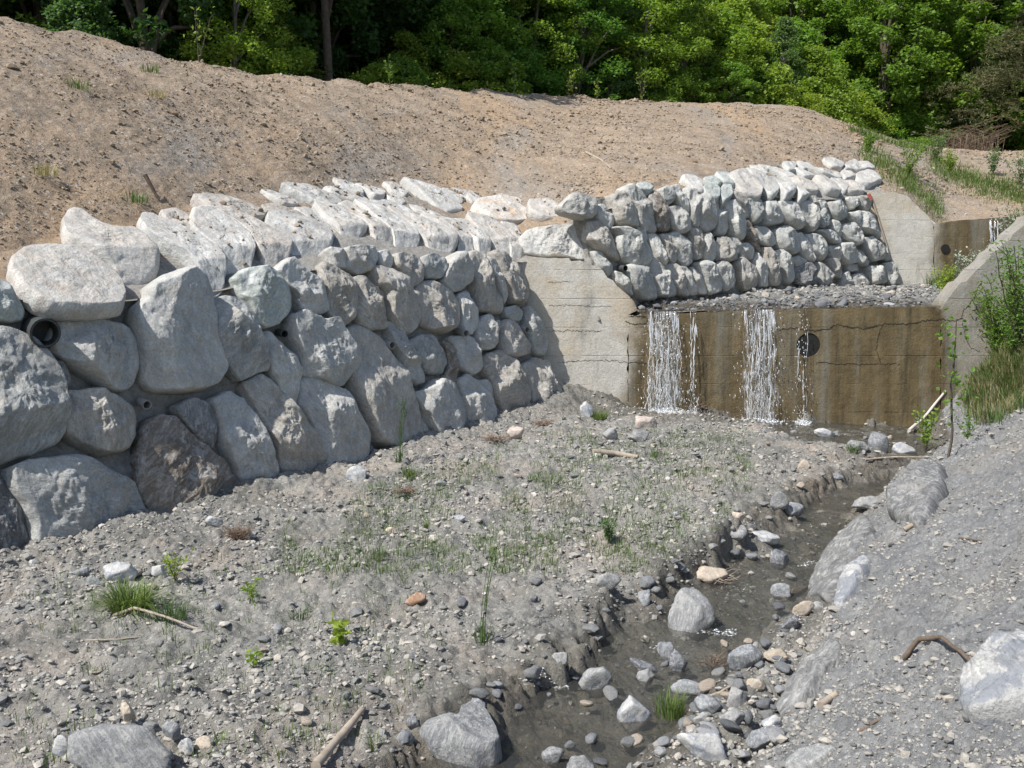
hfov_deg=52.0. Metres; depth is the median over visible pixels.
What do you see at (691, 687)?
rock
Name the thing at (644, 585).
stone
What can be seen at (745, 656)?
rock
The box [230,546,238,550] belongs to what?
stone
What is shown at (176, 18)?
forest tree
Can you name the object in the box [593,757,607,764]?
stone
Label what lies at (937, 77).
forest tree
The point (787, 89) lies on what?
leafy shrub
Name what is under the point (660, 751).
stone
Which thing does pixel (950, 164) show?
bush
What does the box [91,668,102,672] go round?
stone
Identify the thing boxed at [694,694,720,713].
stone
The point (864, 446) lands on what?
stone
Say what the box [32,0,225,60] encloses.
forest tree
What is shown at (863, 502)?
rock
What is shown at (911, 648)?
root
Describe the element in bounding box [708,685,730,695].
stick
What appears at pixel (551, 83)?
leafy shrub
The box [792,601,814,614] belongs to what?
stone
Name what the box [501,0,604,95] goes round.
leafy tree
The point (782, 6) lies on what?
forest tree
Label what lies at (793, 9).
forest tree
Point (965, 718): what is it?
stone
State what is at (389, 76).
weed
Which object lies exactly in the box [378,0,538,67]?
forest tree
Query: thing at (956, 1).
forest tree
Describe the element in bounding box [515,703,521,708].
stone
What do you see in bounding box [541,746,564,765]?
stone
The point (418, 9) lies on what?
forest tree
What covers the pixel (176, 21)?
forest tree
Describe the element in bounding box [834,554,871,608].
rock
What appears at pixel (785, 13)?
forest tree
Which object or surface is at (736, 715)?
stone
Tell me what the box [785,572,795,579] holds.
stone
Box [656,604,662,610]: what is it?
stone
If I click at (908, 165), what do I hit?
bush
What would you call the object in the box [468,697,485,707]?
stone
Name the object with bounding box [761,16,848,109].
leafy shrub
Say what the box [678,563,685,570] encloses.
stone
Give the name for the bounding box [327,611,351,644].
seedling
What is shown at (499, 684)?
stone
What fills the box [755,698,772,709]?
stone
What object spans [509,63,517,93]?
weed
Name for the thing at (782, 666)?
stone
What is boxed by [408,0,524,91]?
leafy shrub
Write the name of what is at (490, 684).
stone
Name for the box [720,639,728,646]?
stone
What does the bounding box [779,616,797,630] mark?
stone
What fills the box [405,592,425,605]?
stone
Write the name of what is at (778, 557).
stone
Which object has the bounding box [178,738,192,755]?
stone
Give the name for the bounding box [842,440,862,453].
grass tuft
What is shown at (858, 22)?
forest tree
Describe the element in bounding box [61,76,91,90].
grass tuft
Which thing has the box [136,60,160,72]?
grass tuft
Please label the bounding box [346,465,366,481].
stone
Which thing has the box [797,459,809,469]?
stone
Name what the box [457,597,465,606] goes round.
stone
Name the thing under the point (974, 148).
dry thicket
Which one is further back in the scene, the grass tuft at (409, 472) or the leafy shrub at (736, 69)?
the leafy shrub at (736, 69)
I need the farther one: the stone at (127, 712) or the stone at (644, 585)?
the stone at (644, 585)
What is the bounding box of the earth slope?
[0,17,1023,299]
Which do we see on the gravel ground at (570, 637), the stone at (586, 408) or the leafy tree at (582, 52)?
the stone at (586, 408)
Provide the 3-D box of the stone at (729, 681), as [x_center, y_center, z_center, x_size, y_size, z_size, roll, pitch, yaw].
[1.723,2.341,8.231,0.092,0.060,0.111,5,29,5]
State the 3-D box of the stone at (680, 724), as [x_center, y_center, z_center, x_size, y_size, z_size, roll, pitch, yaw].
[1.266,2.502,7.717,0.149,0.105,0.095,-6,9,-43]
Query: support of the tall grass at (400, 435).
on the gravel ground at (570, 637)
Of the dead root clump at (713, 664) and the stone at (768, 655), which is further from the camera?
the dead root clump at (713, 664)
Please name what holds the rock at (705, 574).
on the gravel ground at (570, 637)
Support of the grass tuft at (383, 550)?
on the gravel ground at (570, 637)
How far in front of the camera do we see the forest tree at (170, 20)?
30.95 m
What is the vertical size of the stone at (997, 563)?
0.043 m
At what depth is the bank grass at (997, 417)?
18.82 m
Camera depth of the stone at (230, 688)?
8.04 m
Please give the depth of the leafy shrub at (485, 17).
35.60 m
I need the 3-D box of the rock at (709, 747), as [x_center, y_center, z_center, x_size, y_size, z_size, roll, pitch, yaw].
[1.301,2.475,7.188,0.344,0.224,0.179,0,6,0]
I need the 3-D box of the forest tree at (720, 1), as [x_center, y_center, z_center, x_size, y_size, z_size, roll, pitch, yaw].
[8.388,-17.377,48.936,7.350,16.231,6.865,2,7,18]
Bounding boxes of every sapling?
[911,403,941,450]
[934,308,977,456]
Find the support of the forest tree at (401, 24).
on the hillside
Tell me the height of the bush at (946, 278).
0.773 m
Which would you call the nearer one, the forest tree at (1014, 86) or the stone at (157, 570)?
the stone at (157, 570)
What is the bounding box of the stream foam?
[518,559,814,688]
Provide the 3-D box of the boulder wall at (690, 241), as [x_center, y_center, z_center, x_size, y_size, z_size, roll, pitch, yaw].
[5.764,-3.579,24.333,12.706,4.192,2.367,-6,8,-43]
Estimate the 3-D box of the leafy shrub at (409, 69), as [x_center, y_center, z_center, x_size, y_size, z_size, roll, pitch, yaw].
[-2.915,-8.764,32.669,3.828,2.758,3.165,-6,9,-45]
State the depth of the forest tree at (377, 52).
34.88 m
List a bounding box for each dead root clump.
[218,519,252,539]
[388,485,417,494]
[479,432,507,441]
[528,419,555,426]
[691,648,727,672]
[692,401,710,409]
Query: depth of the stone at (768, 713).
7.88 m
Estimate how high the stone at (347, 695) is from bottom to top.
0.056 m
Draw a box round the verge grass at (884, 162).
[842,123,1023,221]
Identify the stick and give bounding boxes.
[86,636,140,640]
[113,606,198,628]
[143,174,159,199]
[550,422,628,434]
[585,151,616,168]
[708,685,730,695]
[771,585,807,607]
[857,711,895,731]
[865,456,922,460]
[958,537,981,540]
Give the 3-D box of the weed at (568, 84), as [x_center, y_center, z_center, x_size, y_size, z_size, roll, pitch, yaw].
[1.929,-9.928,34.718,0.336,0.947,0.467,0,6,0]
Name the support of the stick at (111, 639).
on the gravel ground at (570, 637)
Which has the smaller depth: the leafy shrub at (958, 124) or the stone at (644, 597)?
the stone at (644, 597)
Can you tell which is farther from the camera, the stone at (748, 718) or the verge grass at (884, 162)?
the verge grass at (884, 162)
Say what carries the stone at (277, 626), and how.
on the gravel ground at (570, 637)
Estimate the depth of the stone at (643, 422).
18.08 m
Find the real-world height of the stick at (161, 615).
0.126 m
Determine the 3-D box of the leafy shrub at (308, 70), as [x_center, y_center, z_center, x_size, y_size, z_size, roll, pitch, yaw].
[-6.813,-8.344,30.594,3.910,5.182,4.496,-2,6,-15]
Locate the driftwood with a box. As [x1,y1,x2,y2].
[311,705,365,767]
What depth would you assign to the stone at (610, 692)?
8.56 m
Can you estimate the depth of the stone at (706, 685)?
8.32 m
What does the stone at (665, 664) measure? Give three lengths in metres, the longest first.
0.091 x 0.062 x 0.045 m
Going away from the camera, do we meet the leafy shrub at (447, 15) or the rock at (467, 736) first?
the rock at (467, 736)
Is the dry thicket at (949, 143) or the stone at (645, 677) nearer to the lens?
the stone at (645, 677)
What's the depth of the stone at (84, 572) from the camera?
10.50 m
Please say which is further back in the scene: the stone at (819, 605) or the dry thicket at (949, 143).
the dry thicket at (949, 143)
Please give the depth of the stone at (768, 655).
8.61 m
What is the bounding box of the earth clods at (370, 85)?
[0,17,1023,268]
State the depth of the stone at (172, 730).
7.13 m
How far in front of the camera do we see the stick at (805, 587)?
10.93 m
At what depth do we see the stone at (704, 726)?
7.42 m
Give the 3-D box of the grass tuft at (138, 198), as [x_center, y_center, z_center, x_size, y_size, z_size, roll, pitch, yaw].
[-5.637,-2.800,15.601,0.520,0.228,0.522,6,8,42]
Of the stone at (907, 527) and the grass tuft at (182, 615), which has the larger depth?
the stone at (907, 527)
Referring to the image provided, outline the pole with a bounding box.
[907,391,946,431]
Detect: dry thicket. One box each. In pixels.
[924,129,989,149]
[934,123,1006,150]
[934,130,982,148]
[949,120,1023,151]
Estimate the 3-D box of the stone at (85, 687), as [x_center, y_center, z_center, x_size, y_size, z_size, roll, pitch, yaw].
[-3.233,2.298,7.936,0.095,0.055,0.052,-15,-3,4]
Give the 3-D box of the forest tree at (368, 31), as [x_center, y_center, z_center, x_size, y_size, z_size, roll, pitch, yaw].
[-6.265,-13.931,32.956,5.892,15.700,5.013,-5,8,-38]
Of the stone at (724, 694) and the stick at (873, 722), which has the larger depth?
the stone at (724, 694)
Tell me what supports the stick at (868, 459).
on the gravel ground at (570, 637)
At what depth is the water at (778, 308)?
20.81 m
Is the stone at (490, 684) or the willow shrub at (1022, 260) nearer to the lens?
the stone at (490, 684)
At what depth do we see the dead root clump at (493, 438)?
16.80 m
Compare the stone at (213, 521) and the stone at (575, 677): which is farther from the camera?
the stone at (213, 521)
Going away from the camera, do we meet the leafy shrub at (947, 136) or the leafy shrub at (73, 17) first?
the leafy shrub at (73, 17)
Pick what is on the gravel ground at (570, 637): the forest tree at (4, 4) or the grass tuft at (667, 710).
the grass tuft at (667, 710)
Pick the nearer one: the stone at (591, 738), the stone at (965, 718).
the stone at (965, 718)
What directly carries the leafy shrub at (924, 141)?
on the earth slope
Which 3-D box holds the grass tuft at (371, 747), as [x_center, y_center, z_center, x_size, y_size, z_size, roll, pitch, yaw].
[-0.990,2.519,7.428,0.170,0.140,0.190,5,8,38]
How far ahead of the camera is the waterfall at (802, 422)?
20.49 m
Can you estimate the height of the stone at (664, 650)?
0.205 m
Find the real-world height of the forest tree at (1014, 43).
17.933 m
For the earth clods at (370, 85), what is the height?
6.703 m
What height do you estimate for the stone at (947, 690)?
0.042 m
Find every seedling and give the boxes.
[245,646,263,666]
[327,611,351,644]
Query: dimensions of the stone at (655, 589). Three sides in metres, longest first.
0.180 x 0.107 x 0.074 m
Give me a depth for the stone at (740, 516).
12.12 m
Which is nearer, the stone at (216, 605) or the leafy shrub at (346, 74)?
the stone at (216, 605)
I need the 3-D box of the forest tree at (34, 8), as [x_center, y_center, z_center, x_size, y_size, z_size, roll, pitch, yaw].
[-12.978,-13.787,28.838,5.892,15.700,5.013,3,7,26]
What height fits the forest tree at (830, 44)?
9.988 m
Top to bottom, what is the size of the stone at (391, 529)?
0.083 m
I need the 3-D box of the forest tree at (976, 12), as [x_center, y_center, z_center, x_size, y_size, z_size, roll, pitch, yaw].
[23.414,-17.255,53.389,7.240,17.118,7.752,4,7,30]
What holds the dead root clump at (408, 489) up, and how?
on the gravel ground at (570, 637)
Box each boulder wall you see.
[0,177,583,549]
[554,157,899,320]
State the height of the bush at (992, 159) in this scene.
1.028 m
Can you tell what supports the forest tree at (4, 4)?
on the hillside
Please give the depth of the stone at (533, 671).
8.57 m
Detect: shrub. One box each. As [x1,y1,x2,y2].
[41,0,123,42]
[227,10,332,80]
[267,68,296,75]
[333,68,354,80]
[347,67,400,84]
[359,61,423,85]
[361,29,448,87]
[366,55,434,88]
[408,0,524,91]
[421,0,551,91]
[428,47,529,94]
[466,50,532,93]
[473,3,579,95]
[638,67,715,103]
[650,0,755,102]
[686,0,793,104]
[689,60,760,102]
[718,0,813,89]
[727,60,781,103]
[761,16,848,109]
[763,82,828,115]
[773,43,865,127]
[795,92,838,118]
[828,97,869,129]
[853,90,897,135]
[870,120,900,140]
[888,101,936,141]
[907,137,936,145]
[918,135,945,144]
[936,126,955,148]
[939,102,994,149]
[954,407,981,438]
[967,282,1023,352]
[978,240,1023,353]
[989,231,1023,340]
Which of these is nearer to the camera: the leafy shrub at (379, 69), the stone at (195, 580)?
the stone at (195, 580)
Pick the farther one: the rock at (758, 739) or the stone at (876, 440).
the stone at (876, 440)
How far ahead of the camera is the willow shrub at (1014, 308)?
18.99 m
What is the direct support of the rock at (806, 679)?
on the gravel ground at (570, 637)
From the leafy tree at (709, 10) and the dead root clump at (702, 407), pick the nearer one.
the dead root clump at (702, 407)
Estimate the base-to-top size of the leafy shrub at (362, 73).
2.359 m
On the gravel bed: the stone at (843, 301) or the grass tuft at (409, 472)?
the stone at (843, 301)
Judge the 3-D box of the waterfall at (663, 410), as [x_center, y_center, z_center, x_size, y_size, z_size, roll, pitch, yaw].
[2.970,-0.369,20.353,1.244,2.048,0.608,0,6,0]
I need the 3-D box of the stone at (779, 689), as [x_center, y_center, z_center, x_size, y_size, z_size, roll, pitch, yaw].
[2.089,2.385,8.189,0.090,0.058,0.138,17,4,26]
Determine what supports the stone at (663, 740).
on the gravel ground at (570, 637)
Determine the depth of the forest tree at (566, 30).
41.61 m
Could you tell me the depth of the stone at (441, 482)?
14.35 m
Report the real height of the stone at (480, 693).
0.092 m
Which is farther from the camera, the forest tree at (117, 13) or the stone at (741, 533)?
the forest tree at (117, 13)
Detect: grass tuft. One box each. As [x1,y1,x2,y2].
[24,159,61,176]
[58,574,194,630]
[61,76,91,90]
[118,190,148,203]
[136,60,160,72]
[141,84,167,98]
[145,597,192,624]
[199,670,223,684]
[210,728,229,745]
[287,603,312,620]
[365,545,385,561]
[365,730,386,751]
[400,464,420,478]
[420,519,432,528]
[527,472,562,484]
[591,409,608,420]
[648,446,660,457]
[651,685,691,721]
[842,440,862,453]
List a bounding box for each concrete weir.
[517,216,1023,427]
[865,192,1019,284]
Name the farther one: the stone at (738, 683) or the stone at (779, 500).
the stone at (779, 500)
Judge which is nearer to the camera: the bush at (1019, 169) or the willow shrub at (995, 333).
the willow shrub at (995, 333)
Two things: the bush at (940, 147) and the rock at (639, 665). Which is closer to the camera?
the rock at (639, 665)
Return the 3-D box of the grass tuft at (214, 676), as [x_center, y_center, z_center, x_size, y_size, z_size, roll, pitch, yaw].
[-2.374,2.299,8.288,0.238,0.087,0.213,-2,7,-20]
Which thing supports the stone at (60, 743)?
on the gravel ground at (570, 637)
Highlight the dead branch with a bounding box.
[704,567,740,587]
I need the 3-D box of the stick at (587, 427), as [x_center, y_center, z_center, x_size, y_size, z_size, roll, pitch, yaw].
[1.371,0.762,18.021,0.192,0.048,1.821,-6,9,-44]
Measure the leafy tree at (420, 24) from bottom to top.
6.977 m
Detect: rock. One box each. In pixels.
[67,723,172,767]
[103,561,137,582]
[419,701,502,767]
[567,755,594,767]
[578,666,612,698]
[617,695,650,732]
[629,658,658,673]
[668,587,714,638]
[671,679,703,695]
[676,732,727,762]
[697,566,727,582]
[727,644,762,670]
[745,726,786,750]
[752,530,779,544]
[774,639,841,715]
[784,743,836,767]
[807,514,875,603]
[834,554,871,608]
[851,496,876,509]
[886,462,948,528]
[960,630,1023,729]
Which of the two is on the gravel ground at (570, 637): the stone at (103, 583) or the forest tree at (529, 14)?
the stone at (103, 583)
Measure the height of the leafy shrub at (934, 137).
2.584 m
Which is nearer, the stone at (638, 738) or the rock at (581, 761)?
the rock at (581, 761)
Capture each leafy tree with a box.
[168,0,317,74]
[384,0,444,64]
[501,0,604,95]
[517,0,645,99]
[573,0,648,100]
[591,0,713,102]
[631,0,739,102]
[756,16,823,102]
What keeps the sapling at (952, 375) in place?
on the gravel ground at (570, 637)
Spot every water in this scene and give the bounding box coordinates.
[502,421,934,753]
[635,304,937,311]
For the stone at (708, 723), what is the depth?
7.47 m
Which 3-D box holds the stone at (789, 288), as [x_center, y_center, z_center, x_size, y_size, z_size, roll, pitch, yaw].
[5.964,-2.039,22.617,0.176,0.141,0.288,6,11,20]
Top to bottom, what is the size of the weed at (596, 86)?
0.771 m
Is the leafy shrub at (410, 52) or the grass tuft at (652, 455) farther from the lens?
the leafy shrub at (410, 52)
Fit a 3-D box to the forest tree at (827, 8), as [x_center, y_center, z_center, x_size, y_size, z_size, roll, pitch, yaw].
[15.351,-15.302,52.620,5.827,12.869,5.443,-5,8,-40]
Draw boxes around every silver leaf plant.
[951,249,963,279]
[961,256,969,271]
[964,246,979,266]
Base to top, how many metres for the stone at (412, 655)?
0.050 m
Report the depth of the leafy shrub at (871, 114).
47.45 m
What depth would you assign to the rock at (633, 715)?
8.12 m
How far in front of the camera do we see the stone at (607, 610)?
9.89 m
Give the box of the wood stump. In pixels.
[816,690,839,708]
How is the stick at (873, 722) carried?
on the gravel ground at (570, 637)
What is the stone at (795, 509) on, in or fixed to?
on the gravel ground at (570, 637)
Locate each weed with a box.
[161,547,193,579]
[183,6,214,61]
[240,576,261,604]
[383,54,392,83]
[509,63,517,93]
[566,70,572,96]
[569,72,576,97]
[593,77,601,100]
[635,71,648,101]
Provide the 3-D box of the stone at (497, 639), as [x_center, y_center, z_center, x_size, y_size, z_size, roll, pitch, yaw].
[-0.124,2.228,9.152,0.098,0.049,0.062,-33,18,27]
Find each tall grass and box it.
[394,395,408,462]
[460,546,498,645]
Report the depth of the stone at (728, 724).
7.39 m
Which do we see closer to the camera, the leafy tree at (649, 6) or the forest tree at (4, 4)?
the forest tree at (4, 4)
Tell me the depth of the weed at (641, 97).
36.81 m
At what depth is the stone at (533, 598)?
9.97 m
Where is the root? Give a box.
[902,635,969,660]
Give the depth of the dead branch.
11.25 m
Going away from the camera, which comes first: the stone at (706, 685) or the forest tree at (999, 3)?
the stone at (706, 685)
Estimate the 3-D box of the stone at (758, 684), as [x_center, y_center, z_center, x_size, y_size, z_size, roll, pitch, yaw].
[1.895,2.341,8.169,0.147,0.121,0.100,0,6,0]
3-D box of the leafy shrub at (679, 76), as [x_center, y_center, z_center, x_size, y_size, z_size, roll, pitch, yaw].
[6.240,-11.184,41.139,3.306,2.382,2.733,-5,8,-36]
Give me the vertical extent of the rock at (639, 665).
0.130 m
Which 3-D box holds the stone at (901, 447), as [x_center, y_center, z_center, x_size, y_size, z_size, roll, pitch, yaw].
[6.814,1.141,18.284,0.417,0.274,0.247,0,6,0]
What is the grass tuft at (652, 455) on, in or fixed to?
on the gravel ground at (570, 637)
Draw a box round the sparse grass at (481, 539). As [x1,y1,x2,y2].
[5,425,756,767]
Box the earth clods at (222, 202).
[172,177,555,267]
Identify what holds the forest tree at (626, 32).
on the hillside
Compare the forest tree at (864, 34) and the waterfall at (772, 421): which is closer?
the waterfall at (772, 421)
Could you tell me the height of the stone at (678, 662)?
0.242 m
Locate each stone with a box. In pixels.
[52,735,67,756]
[69,647,76,652]
[70,567,89,576]
[79,684,89,690]
[85,577,99,587]
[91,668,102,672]
[100,579,107,586]
[120,701,135,721]
[137,568,142,575]
[142,721,161,733]
[151,564,166,577]
[155,640,163,646]
[162,721,180,740]
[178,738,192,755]
[190,578,200,582]
[194,735,210,749]
[204,516,222,526]
[211,602,219,609]
[227,686,235,691]
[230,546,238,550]
[257,635,270,642]
[260,647,268,651]
[273,624,280,630]
[301,716,311,725]
[340,691,350,698]
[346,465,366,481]
[378,702,387,707]
[385,527,396,533]
[396,729,414,743]
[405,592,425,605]
[407,715,419,729]
[408,652,417,658]
[435,480,446,485]
[453,515,465,521]
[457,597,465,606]
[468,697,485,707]
[469,687,489,698]
[486,681,495,686]
[492,687,501,698]
[493,680,502,688]
[494,637,501,642]
[507,426,523,439]
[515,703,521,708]
[523,665,542,678]
[529,577,541,585]
[529,594,536,601]
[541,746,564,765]
[552,652,568,665]
[564,740,575,748]
[571,675,579,679]
[580,401,593,417]
[580,700,592,706]
[582,623,599,633]
[585,732,597,744]
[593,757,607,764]
[595,573,621,591]
[602,428,617,439]
[602,608,610,613]
[603,685,617,700]
[620,733,642,749]
[620,736,634,747]
[627,429,649,441]
[635,415,656,428]
[636,668,654,688]
[638,589,650,607]
[639,578,650,589]
[642,575,654,585]
[650,586,661,593]
[654,746,666,756]
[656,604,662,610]
[657,642,673,660]
[657,736,669,745]
[661,660,668,666]
[666,576,674,583]
[669,649,687,676]
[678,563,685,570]
[678,716,689,730]
[683,717,692,727]
[689,702,697,712]
[693,712,708,724]
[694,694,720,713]
[696,727,718,733]
[698,678,715,691]
[699,721,716,727]
[700,724,710,728]
[711,667,725,677]
[717,703,727,712]
[719,708,744,725]
[719,718,742,732]
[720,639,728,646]
[720,691,728,698]
[726,678,733,686]
[726,686,746,707]
[730,525,747,540]
[730,547,740,556]
[730,749,750,757]
[732,512,745,521]
[733,678,746,689]
[735,671,742,677]
[743,638,752,643]
[744,710,752,724]
[744,731,750,738]
[746,553,757,559]
[746,678,765,690]
[747,523,756,529]
[754,659,764,667]
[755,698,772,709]
[758,709,774,718]
[759,638,771,648]
[760,501,769,505]
[761,714,782,726]
[763,648,788,662]
[766,728,782,744]
[770,491,788,510]
[770,549,788,569]
[770,583,790,597]
[770,704,776,711]
[771,655,786,661]
[772,602,784,610]
[772,614,779,619]
[774,661,790,673]
[774,685,784,693]
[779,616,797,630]
[784,286,792,291]
[785,502,803,516]
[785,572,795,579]
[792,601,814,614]
[796,482,804,488]
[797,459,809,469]
[813,601,823,609]
[814,300,828,306]
[814,428,833,436]
[833,472,843,479]
[836,298,846,305]
[847,440,868,450]
[868,432,888,452]
[887,286,896,290]
[892,442,915,454]
[903,523,913,531]
[941,688,953,693]
[962,715,969,721]
[992,561,1000,565]
[999,627,1010,631]
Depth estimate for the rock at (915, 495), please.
11.51 m
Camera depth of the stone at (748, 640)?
9.64 m
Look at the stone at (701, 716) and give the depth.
7.57 m
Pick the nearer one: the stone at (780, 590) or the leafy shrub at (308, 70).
the stone at (780, 590)
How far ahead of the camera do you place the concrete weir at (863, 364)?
20.62 m
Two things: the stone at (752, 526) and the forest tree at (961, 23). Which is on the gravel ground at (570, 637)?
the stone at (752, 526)
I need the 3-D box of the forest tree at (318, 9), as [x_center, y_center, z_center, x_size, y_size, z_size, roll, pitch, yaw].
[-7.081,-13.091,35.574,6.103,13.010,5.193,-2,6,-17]
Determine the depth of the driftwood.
7.31 m
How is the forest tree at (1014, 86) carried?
on the hillside
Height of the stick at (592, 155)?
0.661 m
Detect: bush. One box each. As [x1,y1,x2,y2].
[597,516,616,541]
[860,128,877,151]
[899,139,926,175]
[927,133,950,160]
[929,261,959,290]
[937,150,958,170]
[985,144,1005,172]
[991,199,1023,232]
[1003,150,1023,183]
[1004,212,1023,224]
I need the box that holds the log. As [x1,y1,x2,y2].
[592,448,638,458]
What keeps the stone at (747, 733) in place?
on the gravel ground at (570, 637)
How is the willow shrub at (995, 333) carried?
on the gravel ground at (570, 637)
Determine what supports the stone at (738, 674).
on the gravel ground at (570, 637)
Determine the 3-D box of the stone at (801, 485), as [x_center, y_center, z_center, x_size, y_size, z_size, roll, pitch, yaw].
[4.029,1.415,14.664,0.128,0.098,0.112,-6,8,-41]
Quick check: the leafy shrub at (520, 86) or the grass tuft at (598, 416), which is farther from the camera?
the leafy shrub at (520, 86)
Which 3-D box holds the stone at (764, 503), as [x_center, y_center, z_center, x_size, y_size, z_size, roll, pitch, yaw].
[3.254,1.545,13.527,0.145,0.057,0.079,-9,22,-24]
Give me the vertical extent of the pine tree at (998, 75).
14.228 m
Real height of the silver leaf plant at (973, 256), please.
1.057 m
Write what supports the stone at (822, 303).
on the gravel bed
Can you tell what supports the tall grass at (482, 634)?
on the gravel ground at (570, 637)
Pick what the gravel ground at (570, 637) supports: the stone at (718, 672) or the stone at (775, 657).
the stone at (775, 657)
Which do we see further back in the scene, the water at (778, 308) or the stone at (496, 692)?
the water at (778, 308)
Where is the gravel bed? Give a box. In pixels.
[631,283,939,313]
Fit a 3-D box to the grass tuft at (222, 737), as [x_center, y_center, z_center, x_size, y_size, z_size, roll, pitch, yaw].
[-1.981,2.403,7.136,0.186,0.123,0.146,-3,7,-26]
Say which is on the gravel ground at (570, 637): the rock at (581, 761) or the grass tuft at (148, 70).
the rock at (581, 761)
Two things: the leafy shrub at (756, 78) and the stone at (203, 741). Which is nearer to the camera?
the stone at (203, 741)
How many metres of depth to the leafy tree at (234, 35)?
28.03 m
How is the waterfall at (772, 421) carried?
attached to the concrete weir at (863, 364)
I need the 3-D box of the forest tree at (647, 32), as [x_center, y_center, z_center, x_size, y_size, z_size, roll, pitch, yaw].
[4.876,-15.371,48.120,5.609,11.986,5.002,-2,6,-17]
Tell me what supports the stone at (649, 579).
on the gravel ground at (570, 637)
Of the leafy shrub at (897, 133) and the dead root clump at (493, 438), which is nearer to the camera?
the dead root clump at (493, 438)
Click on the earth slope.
(28, 103)
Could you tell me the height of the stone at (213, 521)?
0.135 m
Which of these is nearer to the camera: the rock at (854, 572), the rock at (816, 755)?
the rock at (816, 755)
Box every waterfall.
[634,312,692,413]
[686,311,701,412]
[727,310,790,425]
[792,309,817,425]
[987,220,998,243]
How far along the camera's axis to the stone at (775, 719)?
7.30 m
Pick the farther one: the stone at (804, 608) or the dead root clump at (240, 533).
the dead root clump at (240, 533)
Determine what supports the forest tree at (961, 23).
on the hillside
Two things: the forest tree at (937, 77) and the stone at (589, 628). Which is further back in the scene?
the forest tree at (937, 77)
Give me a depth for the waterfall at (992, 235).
26.63 m
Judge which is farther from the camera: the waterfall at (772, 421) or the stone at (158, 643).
the waterfall at (772, 421)
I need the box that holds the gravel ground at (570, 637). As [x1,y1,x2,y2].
[0,355,1023,767]
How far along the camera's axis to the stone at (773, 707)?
7.94 m
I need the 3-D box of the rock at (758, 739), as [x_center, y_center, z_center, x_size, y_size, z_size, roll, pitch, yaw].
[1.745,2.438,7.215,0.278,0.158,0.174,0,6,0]
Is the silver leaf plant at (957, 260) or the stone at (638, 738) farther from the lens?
the silver leaf plant at (957, 260)
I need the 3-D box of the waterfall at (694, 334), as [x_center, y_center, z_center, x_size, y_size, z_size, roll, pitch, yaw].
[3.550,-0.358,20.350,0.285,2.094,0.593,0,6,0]
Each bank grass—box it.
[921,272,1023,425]
[923,273,1023,424]
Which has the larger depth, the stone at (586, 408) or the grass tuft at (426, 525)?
the stone at (586, 408)
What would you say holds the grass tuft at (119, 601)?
on the gravel ground at (570, 637)
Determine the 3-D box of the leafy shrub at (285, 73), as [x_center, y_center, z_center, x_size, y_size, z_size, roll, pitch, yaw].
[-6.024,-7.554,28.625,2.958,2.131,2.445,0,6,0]
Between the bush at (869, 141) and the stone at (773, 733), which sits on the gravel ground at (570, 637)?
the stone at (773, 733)
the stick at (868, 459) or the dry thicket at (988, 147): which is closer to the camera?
the stick at (868, 459)
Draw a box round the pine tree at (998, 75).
[911,0,1023,143]
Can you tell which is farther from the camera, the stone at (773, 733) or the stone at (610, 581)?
the stone at (610, 581)
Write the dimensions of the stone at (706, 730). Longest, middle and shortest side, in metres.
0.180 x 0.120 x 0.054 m
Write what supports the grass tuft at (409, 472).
on the gravel ground at (570, 637)
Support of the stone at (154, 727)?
on the gravel ground at (570, 637)
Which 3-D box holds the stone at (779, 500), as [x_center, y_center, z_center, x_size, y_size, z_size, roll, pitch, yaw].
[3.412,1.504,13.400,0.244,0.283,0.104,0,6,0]
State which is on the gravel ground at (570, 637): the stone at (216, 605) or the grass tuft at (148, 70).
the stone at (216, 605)
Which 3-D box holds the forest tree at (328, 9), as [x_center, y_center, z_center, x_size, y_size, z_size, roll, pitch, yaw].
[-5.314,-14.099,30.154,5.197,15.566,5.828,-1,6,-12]
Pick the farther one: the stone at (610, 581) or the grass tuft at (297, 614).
the stone at (610, 581)
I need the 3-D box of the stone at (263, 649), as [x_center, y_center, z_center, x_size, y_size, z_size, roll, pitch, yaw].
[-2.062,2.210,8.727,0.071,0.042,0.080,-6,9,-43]
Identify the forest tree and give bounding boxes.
[0,0,56,31]
[0,0,124,30]
[11,0,186,40]
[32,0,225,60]
[44,0,244,60]
[109,1,268,64]
[123,1,229,62]
[175,1,358,73]
[228,0,387,80]
[239,0,396,74]
[242,0,374,80]
[298,0,431,74]
[310,0,446,82]
[332,0,414,73]
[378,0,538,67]
[440,0,549,75]
[511,6,586,79]
[532,1,621,94]
[544,0,672,100]
[598,2,672,99]
[603,0,701,76]
[635,0,763,102]
[724,0,798,17]
[744,0,871,59]
[771,4,796,17]
[788,0,878,109]
[824,4,881,127]
[826,0,949,139]
[831,0,897,76]
[846,21,965,135]
[863,0,1001,144]
[892,0,1023,123]
[914,0,1023,144]
[931,0,1022,141]
[967,4,1023,151]
[982,5,1023,124]
[996,0,1023,144]
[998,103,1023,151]
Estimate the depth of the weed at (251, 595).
9.74 m
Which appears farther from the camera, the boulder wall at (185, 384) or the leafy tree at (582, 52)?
the leafy tree at (582, 52)

